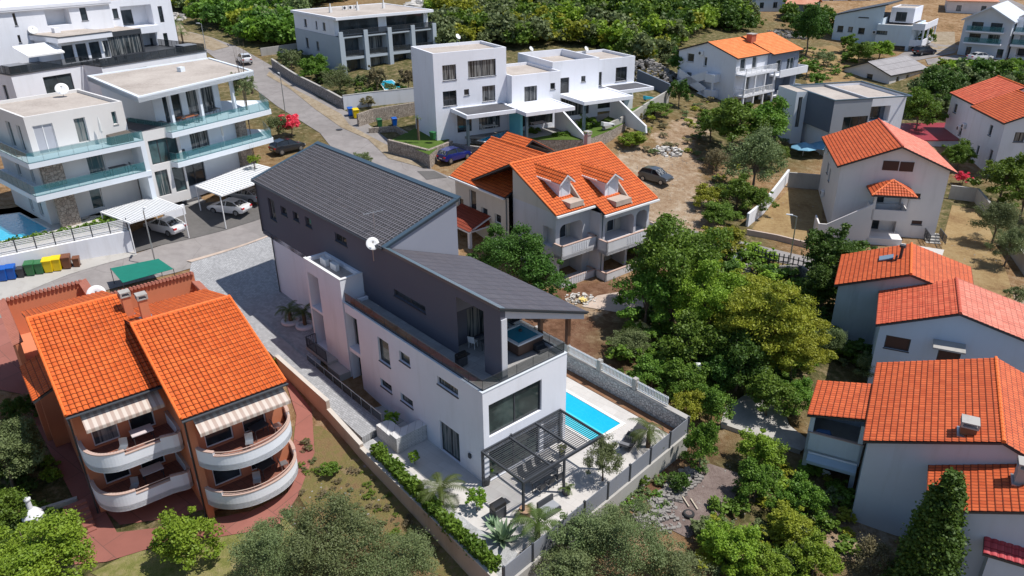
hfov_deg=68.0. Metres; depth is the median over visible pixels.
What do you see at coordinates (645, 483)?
shrub
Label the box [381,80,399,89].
swimming pool
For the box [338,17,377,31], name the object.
door
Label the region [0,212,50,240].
swimming pool
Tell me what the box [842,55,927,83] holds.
grey shed house
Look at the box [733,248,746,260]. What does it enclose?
boundary wall
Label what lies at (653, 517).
dry stone wall
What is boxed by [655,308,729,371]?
broadleaf tree
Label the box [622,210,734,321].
broadleaf tree
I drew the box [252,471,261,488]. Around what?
garden chair
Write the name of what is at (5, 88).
window
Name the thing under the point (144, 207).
street lamp
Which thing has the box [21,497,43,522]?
garden oven
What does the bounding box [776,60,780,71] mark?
door
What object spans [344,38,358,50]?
glass door
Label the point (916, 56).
gravel court
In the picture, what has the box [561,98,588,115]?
door
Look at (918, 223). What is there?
window
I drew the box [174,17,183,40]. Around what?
palm tree
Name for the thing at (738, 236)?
shrub
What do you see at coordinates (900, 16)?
door
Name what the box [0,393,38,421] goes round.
shrub
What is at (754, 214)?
boundary wall
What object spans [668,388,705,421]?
shrub
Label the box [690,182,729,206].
shrub
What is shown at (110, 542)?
courtyard paving
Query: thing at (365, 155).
shrub
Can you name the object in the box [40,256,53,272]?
wheelie bin
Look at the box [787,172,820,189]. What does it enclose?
boundary wall
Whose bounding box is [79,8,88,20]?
window
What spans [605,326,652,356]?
shrub
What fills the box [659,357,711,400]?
shrub
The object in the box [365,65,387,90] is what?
shrub
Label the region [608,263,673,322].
broadleaf tree
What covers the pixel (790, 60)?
door
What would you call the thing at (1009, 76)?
shrub
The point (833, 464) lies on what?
awning
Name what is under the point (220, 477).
door
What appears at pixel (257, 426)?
garden table
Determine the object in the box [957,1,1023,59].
gabled apartments
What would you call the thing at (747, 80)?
door
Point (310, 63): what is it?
shrub
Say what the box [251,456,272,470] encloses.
door
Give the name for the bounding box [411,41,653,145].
cube villa
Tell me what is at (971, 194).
boundary wall
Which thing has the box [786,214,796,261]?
street lamp
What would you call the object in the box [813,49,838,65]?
shrub
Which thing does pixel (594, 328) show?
ground
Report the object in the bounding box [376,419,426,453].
stone planter wall
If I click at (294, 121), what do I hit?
shrub
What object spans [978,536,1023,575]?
crimson shed
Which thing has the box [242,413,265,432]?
door
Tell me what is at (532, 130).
shrub
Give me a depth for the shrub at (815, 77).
127.04 m
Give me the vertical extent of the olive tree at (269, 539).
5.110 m
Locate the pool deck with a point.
(433, 458)
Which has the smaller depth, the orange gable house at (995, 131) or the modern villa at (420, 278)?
the modern villa at (420, 278)
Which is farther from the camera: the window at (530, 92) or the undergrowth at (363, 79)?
the undergrowth at (363, 79)
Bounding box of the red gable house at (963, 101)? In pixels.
[944,75,1023,142]
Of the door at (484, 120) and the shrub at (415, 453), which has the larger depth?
the door at (484, 120)
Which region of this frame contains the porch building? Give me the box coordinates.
[802,380,871,487]
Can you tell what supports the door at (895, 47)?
in the pale blue house at (901, 26)
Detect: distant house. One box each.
[750,0,784,11]
[786,0,822,18]
[822,0,855,0]
[945,0,999,13]
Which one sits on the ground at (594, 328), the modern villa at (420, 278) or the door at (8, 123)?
the modern villa at (420, 278)
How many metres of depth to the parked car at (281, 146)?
91.20 m
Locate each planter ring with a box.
[281,316,299,325]
[295,320,312,330]
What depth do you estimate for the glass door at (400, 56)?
127.62 m
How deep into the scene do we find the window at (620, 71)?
105.98 m
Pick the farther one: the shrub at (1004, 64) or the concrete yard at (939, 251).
the shrub at (1004, 64)
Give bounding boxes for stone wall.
[271,58,343,108]
[356,102,414,126]
[387,139,427,160]
[428,141,452,150]
[452,143,480,155]
[636,512,659,528]
[648,503,667,519]
[650,496,674,512]
[656,488,682,502]
[663,482,689,497]
[678,466,703,483]
[681,476,697,489]
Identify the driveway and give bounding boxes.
[190,237,320,363]
[369,126,407,134]
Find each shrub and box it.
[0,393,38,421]
[92,215,111,221]
[147,505,227,570]
[246,146,260,168]
[265,116,291,137]
[278,48,300,70]
[278,113,299,136]
[297,53,330,82]
[319,461,341,475]
[320,63,354,94]
[353,152,372,161]
[359,96,375,107]
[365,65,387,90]
[383,410,399,423]
[397,69,412,87]
[408,449,419,462]
[465,486,486,510]
[528,125,541,133]
[552,130,570,136]
[576,114,599,129]
[579,297,587,301]
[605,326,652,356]
[613,367,623,377]
[617,131,647,147]
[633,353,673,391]
[635,320,650,329]
[639,474,650,490]
[642,100,673,115]
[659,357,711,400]
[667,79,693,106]
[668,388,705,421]
[669,471,692,490]
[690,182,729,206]
[692,348,737,392]
[695,381,737,422]
[695,518,741,563]
[699,224,747,253]
[701,201,744,224]
[701,519,763,575]
[702,147,730,171]
[714,172,761,210]
[732,456,785,507]
[740,541,796,575]
[764,498,818,544]
[773,470,830,520]
[781,529,844,575]
[800,60,820,76]
[809,73,825,82]
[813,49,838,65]
[840,33,858,51]
[845,41,874,61]
[851,532,899,575]
[852,350,874,378]
[867,40,895,59]
[918,28,936,41]
[936,57,953,65]
[941,138,978,169]
[953,171,973,184]
[977,74,1016,81]
[990,59,1023,70]
[1003,285,1023,302]
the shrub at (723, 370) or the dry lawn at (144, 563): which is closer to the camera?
the dry lawn at (144, 563)
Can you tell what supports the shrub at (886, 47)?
on the ground at (594, 328)
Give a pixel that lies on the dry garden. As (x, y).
(328, 446)
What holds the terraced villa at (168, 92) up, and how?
on the ground at (594, 328)
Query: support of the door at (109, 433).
in the apartment house at (188, 347)
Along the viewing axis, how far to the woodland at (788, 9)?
168.19 m
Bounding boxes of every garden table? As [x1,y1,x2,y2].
[108,164,128,175]
[129,423,154,445]
[139,461,164,484]
[176,114,198,125]
[209,107,220,116]
[247,420,268,440]
[255,458,275,478]
[481,124,496,132]
[521,460,558,492]
[531,121,546,126]
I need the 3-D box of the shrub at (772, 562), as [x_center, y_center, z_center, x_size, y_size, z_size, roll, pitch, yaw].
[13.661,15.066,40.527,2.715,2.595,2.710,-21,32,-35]
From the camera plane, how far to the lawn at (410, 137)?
94.87 m
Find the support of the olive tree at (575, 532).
on the ground at (594, 328)
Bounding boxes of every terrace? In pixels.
[0,207,132,255]
[465,113,609,137]
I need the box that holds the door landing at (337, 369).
[306,343,350,381]
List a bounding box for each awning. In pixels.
[12,42,64,57]
[80,390,164,433]
[193,387,290,436]
[806,451,856,475]
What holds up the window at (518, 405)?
in the modern villa at (420, 278)
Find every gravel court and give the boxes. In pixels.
[898,43,958,60]
[926,32,955,53]
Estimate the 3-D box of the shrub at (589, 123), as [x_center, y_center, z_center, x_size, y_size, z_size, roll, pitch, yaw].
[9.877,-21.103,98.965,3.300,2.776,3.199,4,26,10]
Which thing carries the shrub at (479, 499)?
on the pool deck
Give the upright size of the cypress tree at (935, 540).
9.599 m
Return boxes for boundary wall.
[260,43,297,55]
[602,90,668,129]
[637,69,670,95]
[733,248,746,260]
[746,169,789,226]
[747,229,805,247]
[777,265,808,278]
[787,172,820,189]
[948,185,990,211]
[1006,232,1023,274]
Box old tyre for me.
[683,509,694,518]
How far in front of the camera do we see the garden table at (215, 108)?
81.53 m
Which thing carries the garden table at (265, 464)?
on the apartment house at (188, 347)
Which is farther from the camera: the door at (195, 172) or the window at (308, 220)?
the door at (195, 172)
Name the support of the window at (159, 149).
in the stair link
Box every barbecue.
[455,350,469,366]
[489,497,509,518]
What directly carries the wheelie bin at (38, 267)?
on the pavement
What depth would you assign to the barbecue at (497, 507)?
42.19 m
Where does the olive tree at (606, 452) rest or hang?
on the pool deck
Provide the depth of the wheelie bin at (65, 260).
66.61 m
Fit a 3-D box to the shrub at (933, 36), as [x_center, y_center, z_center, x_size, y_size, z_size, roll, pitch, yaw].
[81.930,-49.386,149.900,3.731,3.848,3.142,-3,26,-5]
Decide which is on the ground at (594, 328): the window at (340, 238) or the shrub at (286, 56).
the shrub at (286, 56)
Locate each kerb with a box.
[187,236,267,261]
[721,422,800,453]
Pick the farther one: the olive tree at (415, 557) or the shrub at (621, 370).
the shrub at (621, 370)
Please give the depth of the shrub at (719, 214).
79.97 m
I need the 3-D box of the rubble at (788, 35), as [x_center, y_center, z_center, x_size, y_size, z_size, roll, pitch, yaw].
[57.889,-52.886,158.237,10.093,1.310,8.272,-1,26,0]
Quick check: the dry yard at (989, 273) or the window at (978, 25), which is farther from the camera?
the window at (978, 25)
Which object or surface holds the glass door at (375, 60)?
in the apartment block at (363, 36)
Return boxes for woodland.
[170,0,341,43]
[422,0,758,63]
[715,0,835,30]
[907,56,1023,115]
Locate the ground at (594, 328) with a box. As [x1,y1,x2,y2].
[0,0,1023,575]
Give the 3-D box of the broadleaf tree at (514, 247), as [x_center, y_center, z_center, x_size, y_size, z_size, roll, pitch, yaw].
[-0.001,-2.116,65.846,6.542,8.130,6.627,-19,31,-33]
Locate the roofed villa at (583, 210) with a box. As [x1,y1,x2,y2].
[448,130,659,287]
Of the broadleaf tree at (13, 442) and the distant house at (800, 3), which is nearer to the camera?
the broadleaf tree at (13, 442)
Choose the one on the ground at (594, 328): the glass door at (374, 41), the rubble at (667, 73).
the rubble at (667, 73)
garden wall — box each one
[39,496,77,513]
[163,204,185,217]
[275,355,497,575]
[342,87,413,109]
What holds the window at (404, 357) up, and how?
in the modern villa at (420, 278)
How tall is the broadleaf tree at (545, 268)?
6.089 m
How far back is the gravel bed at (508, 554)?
40.91 m
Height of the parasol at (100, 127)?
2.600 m
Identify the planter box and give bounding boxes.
[356,298,371,309]
[375,311,397,325]
[401,328,435,349]
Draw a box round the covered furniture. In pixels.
[106,130,133,144]
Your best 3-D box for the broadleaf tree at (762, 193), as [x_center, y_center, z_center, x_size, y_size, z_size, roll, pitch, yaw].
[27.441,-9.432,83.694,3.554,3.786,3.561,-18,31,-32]
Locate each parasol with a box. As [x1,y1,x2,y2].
[97,117,104,143]
[791,142,816,155]
[811,141,824,154]
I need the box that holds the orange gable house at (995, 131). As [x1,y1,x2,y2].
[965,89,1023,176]
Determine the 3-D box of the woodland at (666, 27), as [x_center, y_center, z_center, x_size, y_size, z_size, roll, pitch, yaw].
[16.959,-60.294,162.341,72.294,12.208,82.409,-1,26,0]
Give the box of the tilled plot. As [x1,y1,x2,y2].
[662,464,739,537]
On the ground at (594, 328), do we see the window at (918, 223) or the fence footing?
the fence footing
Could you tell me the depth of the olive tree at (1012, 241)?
72.45 m
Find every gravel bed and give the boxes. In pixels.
[363,439,517,575]
[566,369,673,433]
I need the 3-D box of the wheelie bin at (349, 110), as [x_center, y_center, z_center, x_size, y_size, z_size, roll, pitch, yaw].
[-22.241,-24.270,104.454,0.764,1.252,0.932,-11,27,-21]
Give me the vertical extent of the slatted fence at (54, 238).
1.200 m
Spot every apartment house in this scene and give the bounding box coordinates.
[0,271,297,518]
[677,32,807,103]
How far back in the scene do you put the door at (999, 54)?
139.55 m
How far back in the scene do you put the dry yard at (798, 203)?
84.48 m
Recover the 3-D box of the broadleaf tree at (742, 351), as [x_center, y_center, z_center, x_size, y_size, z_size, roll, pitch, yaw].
[16.359,5.402,54.866,4.989,6.299,4.980,16,30,31]
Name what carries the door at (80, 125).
in the terraced villa at (57, 154)
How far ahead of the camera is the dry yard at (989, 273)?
77.24 m
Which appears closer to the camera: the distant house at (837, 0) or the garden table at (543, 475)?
the garden table at (543, 475)
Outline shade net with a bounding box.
[110,259,174,288]
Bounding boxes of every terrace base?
[415,123,626,168]
[465,119,602,138]
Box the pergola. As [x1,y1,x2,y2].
[481,408,603,510]
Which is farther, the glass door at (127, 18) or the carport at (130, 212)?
the glass door at (127, 18)
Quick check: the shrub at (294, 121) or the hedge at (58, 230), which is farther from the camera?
the shrub at (294, 121)
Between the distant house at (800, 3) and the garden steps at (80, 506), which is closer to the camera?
the garden steps at (80, 506)
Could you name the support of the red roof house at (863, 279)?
on the ground at (594, 328)
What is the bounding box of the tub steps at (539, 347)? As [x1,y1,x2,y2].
[533,341,548,352]
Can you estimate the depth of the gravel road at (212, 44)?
140.00 m
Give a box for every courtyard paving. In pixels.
[0,318,314,563]
[68,442,202,524]
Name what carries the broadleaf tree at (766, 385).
on the ground at (594, 328)
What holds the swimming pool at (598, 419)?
on the pool deck
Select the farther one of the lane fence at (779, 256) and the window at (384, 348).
the lane fence at (779, 256)
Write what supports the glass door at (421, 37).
in the apartment block at (363, 36)
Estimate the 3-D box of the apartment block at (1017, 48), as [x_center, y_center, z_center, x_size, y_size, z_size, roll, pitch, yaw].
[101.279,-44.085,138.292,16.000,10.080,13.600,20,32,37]
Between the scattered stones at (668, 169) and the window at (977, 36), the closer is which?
the scattered stones at (668, 169)
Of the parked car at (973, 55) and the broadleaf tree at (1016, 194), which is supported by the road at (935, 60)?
the parked car at (973, 55)
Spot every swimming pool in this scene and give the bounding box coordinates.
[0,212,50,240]
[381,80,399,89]
[477,131,505,142]
[565,389,625,444]
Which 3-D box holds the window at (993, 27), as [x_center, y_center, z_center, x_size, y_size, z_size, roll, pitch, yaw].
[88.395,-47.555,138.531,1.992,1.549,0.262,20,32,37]
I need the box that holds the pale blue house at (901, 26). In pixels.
[832,0,938,50]
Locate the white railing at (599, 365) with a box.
[533,325,668,404]
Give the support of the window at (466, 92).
in the cube villa at (462, 90)
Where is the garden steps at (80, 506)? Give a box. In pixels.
[63,498,96,535]
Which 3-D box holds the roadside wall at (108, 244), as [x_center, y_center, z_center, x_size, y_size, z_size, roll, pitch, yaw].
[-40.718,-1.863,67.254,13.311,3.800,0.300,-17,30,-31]
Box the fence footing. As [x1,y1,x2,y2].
[514,433,687,575]
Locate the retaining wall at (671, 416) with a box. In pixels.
[567,353,688,428]
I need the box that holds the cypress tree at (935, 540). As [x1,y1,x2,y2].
[872,467,971,575]
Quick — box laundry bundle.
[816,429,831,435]
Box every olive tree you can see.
[227,504,326,575]
[228,41,255,162]
[272,488,387,575]
[344,526,442,575]
[531,540,599,575]
[548,501,611,561]
[578,493,681,575]
[582,430,624,480]
[645,537,717,575]
[719,123,789,186]
[815,325,848,351]
[966,200,1023,242]
[983,226,1023,266]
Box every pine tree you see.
[705,268,770,306]
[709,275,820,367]
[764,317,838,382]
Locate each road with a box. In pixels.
[0,32,830,317]
[175,21,228,50]
[926,55,995,64]
[998,0,1023,10]
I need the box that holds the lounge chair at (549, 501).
[537,493,560,519]
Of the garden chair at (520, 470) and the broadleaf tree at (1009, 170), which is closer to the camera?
the garden chair at (520, 470)
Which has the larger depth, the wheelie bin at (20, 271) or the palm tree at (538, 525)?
the wheelie bin at (20, 271)
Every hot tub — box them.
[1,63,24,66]
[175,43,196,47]
[507,322,543,355]
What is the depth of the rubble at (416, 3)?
165.54 m
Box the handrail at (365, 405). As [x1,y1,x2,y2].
[306,354,382,422]
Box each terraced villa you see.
[0,88,156,226]
[87,57,273,201]
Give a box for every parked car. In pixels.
[143,215,187,236]
[207,197,251,216]
[224,186,256,203]
[236,53,252,64]
[268,137,305,154]
[436,146,470,163]
[638,165,673,184]
[912,45,936,55]
[966,52,993,59]
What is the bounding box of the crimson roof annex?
[900,123,959,146]
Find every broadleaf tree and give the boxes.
[0,415,46,487]
[0,486,30,527]
[0,508,97,575]
[466,221,544,278]
[519,249,576,298]
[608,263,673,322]
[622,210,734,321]
[628,244,639,253]
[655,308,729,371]
[667,46,682,69]
[670,257,751,335]
[681,418,719,468]
[693,109,728,141]
[699,327,769,390]
[701,95,772,157]
[735,427,789,467]
[737,95,790,149]
[744,363,801,416]
[747,186,779,210]
[768,138,790,167]
[775,375,814,415]
[790,2,836,55]
[798,260,837,306]
[800,222,864,270]
[904,86,949,128]
[917,64,968,100]
[966,151,1023,203]
[997,179,1023,219]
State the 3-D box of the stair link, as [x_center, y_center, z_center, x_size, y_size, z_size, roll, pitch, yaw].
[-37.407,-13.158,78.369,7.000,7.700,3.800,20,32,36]
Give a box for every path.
[246,315,378,442]
[582,292,644,311]
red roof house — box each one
[831,242,973,345]
[851,356,1023,538]
[867,277,1023,383]
[916,455,1023,575]
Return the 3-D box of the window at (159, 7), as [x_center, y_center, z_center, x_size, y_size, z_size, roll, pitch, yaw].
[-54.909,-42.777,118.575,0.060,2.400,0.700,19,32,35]
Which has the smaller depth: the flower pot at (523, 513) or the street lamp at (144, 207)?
the flower pot at (523, 513)
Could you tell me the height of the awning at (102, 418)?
0.860 m
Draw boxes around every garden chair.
[118,437,129,451]
[129,476,140,490]
[194,113,202,122]
[244,432,253,448]
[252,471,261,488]
[269,419,281,432]
[276,457,287,470]
[467,336,477,349]
[517,465,523,476]
[526,460,533,471]
[535,482,546,492]
[544,477,554,490]
[552,472,562,485]
[822,469,830,475]
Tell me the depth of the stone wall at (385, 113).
103.31 m
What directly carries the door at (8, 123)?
in the terraced villa at (57, 154)
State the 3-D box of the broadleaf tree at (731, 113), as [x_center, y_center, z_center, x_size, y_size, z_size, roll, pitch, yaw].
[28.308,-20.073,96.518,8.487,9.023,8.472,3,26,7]
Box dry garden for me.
[292,426,468,575]
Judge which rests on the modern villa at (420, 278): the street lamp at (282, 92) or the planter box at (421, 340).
the planter box at (421, 340)
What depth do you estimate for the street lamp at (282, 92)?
104.15 m
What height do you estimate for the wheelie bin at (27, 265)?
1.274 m
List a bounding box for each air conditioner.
[320,256,328,265]
[330,261,339,271]
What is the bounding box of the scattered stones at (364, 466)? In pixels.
[290,465,430,536]
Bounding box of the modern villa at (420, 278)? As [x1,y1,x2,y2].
[251,141,588,480]
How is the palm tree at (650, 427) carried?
on the pool deck
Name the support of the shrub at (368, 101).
on the ground at (594, 328)
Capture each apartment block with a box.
[0,0,177,66]
[0,26,206,100]
[290,0,436,71]
[1008,15,1023,59]
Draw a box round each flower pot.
[484,475,490,485]
[519,504,531,516]
[562,486,570,495]
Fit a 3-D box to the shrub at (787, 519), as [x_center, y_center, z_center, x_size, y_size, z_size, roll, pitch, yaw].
[15.986,13.646,43.558,2.910,2.781,2.905,3,26,7]
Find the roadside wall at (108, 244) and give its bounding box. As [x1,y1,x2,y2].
[0,230,133,265]
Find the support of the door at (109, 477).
in the apartment house at (188, 347)
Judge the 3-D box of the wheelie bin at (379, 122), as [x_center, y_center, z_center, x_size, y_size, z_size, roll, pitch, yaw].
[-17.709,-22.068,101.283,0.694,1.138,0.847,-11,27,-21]
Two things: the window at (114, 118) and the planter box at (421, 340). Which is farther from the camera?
the window at (114, 118)
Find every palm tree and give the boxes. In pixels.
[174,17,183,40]
[177,28,188,41]
[274,300,302,321]
[286,304,311,325]
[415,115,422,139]
[415,472,469,512]
[507,504,562,544]
[512,502,532,523]
[558,483,574,495]
[628,417,666,448]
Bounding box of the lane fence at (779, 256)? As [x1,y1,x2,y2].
[753,247,805,266]
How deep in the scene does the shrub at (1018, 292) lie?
66.51 m
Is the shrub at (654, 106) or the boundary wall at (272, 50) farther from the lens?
the boundary wall at (272, 50)
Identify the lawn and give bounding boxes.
[91,518,293,575]
[392,106,639,154]
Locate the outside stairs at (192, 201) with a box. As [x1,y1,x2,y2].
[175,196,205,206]
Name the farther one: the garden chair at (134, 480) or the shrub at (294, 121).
the shrub at (294, 121)
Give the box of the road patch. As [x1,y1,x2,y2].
[418,171,445,178]
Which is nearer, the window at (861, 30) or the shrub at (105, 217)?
the shrub at (105, 217)
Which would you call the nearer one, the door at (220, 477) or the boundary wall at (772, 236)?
the door at (220, 477)
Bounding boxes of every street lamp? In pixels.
[143,206,154,258]
[277,72,285,112]
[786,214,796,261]
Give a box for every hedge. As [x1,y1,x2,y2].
[0,218,121,247]
[369,441,502,572]
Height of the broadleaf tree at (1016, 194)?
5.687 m
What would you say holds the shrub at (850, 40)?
on the ground at (594, 328)
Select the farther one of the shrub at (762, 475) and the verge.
the verge
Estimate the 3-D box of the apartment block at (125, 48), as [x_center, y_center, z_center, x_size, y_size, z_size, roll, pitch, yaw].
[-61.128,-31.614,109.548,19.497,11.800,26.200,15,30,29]
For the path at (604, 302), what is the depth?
66.75 m
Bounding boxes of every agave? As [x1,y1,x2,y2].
[481,517,523,548]
[486,514,503,527]
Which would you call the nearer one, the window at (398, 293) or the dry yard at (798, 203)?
the window at (398, 293)
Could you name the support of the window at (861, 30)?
in the pale blue house at (901, 26)
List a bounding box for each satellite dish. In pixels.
[28,26,37,33]
[55,83,68,96]
[86,285,105,293]
[366,237,378,260]
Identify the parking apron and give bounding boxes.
[130,201,259,251]
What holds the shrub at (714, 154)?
on the ground at (594, 328)
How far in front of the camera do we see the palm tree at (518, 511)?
42.15 m
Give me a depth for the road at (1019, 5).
184.41 m
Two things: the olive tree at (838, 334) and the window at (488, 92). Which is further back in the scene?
the window at (488, 92)
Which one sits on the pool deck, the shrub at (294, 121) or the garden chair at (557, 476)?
the garden chair at (557, 476)
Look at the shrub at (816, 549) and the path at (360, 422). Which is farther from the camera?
the path at (360, 422)
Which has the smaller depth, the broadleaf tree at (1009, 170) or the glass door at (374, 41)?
the broadleaf tree at (1009, 170)
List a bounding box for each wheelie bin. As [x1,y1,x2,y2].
[0,265,7,280]
[5,263,17,279]
[15,266,25,277]
[22,260,35,275]
[33,259,44,273]
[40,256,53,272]
[51,255,62,270]
[60,253,72,268]
[71,255,80,266]
[347,106,352,115]
[352,108,358,117]
[376,118,381,126]
[391,117,396,125]
[429,131,435,139]
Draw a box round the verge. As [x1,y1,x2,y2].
[267,72,426,168]
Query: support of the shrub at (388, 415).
on the pool deck
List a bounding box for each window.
[3,85,9,99]
[12,13,17,25]
[32,123,58,154]
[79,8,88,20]
[111,111,118,124]
[112,8,119,18]
[148,137,179,164]
[157,6,163,21]
[269,199,276,222]
[281,207,287,217]
[293,212,298,222]
[305,217,311,229]
[334,233,347,247]
[378,338,390,368]
[380,379,392,394]
[393,290,425,314]
[399,352,410,368]
[400,394,413,409]
[436,377,458,398]
[442,64,455,81]
[443,90,457,106]
[464,89,469,95]
[468,59,496,78]
[470,190,475,208]
[482,85,495,102]
[489,380,539,435]
[494,214,500,223]
[524,86,536,101]
[550,83,555,89]
[560,77,568,93]
[615,67,626,81]
[686,53,693,62]
[795,97,801,126]
[837,26,843,31]
[842,116,866,129]
[858,28,864,34]
[876,30,887,34]
[883,335,910,352]
[911,220,921,225]
[936,350,960,359]
[968,33,980,41]
[971,22,983,30]
[987,34,999,43]
[990,23,1002,31]
[1012,132,1023,142]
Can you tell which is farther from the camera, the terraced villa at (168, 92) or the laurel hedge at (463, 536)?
the terraced villa at (168, 92)
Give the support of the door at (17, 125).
in the terraced villa at (57, 154)
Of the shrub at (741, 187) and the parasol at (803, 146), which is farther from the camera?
the parasol at (803, 146)
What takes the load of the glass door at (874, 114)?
in the modern house at (817, 111)
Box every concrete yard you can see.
[720,394,805,451]
[901,243,943,254]
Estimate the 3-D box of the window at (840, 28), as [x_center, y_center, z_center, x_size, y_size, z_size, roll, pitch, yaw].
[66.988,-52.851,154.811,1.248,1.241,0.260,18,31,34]
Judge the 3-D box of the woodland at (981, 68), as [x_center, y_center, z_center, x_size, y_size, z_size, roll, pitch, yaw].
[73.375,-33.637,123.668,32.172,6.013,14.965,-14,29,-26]
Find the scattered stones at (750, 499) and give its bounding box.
[697,464,844,564]
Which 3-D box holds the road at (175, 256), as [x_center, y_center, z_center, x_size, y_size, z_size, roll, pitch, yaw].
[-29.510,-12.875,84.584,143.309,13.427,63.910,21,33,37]
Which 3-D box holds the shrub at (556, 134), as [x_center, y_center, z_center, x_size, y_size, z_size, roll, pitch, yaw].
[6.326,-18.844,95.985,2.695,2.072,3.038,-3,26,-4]
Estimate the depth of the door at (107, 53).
108.05 m
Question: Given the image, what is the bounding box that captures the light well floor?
[370,406,403,424]
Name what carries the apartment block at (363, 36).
on the ground at (594, 328)
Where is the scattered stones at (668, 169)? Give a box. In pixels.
[623,153,722,199]
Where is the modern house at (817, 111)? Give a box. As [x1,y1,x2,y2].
[778,81,912,155]
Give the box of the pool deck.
[372,370,667,554]
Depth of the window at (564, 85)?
100.49 m
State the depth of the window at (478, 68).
93.28 m
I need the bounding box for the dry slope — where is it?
[798,45,864,83]
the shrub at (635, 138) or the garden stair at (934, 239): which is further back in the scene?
the shrub at (635, 138)
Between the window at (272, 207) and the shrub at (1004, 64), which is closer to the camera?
the window at (272, 207)
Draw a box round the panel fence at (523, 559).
[502,416,689,575]
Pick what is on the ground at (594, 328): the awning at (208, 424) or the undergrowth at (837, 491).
the undergrowth at (837, 491)
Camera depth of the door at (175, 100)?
79.03 m
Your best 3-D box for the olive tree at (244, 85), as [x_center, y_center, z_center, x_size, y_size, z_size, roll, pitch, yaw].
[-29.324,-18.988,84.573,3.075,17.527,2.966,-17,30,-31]
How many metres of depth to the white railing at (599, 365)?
53.00 m
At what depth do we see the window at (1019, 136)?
91.65 m
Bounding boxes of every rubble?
[173,12,187,20]
[403,0,424,7]
[565,292,596,305]
[623,496,684,533]
[634,58,677,82]
[653,145,682,157]
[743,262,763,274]
[767,29,811,39]
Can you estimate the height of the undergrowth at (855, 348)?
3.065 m
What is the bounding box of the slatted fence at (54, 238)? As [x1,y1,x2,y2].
[0,218,128,254]
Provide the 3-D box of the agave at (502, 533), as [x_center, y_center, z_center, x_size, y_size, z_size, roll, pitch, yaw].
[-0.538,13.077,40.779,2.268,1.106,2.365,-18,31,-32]
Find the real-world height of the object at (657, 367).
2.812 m
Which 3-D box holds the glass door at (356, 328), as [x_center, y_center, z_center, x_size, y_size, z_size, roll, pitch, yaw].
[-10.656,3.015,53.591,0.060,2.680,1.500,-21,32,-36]
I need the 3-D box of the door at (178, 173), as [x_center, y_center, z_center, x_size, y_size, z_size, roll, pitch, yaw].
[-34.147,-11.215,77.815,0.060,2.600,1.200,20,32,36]
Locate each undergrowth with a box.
[0,449,63,548]
[276,48,406,95]
[298,437,440,550]
[574,450,708,558]
[604,241,831,391]
[625,96,788,207]
[689,459,861,575]
[790,240,876,370]
[798,47,866,78]
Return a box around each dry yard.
[752,189,822,240]
[942,205,1013,299]
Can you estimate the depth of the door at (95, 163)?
72.12 m
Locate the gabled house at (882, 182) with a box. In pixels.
[813,118,957,245]
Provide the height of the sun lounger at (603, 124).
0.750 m
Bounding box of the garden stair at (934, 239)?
[924,228,946,243]
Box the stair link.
[126,118,190,202]
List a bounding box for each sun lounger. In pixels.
[601,122,614,127]
[618,431,636,450]
[629,421,648,437]
[643,95,653,100]
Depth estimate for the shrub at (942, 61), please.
132.63 m
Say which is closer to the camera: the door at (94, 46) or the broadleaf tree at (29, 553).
the broadleaf tree at (29, 553)
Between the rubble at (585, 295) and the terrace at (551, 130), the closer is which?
the rubble at (585, 295)
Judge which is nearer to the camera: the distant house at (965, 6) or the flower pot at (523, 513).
the flower pot at (523, 513)
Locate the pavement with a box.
[0,249,135,299]
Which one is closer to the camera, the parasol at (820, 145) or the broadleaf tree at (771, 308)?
the broadleaf tree at (771, 308)
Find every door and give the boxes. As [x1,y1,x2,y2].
[7,122,16,146]
[17,125,26,150]
[43,73,73,93]
[61,45,74,58]
[73,117,89,142]
[75,43,88,57]
[86,154,106,175]
[89,41,101,58]
[89,188,103,208]
[91,424,119,445]
[102,40,113,56]
[103,469,130,483]
[108,34,142,55]
[120,9,133,24]
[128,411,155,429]
[140,456,164,467]
[154,169,170,195]
[162,94,182,122]
[172,167,186,191]
[185,86,214,114]
[185,161,205,185]
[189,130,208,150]
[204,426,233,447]
[212,469,241,485]
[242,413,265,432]
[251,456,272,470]
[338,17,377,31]
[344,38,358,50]
[347,59,360,70]
[354,318,358,343]
[368,36,381,48]
[370,56,383,65]
[386,13,422,25]
[392,33,404,45]
[394,54,405,60]
[415,31,427,42]
[441,421,459,460]
[457,115,471,132]
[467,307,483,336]
[479,115,499,129]
[489,427,537,477]
[523,113,551,125]
[560,224,565,237]
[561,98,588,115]
[598,100,623,108]
[607,219,613,231]
[740,59,745,71]
[745,77,749,89]
[751,57,756,69]
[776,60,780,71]
[786,57,793,68]
[869,106,880,118]
[871,220,878,228]
[876,197,883,201]
[893,45,904,49]
[895,12,906,21]
[965,47,971,54]
[996,49,1003,57]
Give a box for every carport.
[100,197,189,253]
[195,163,270,228]

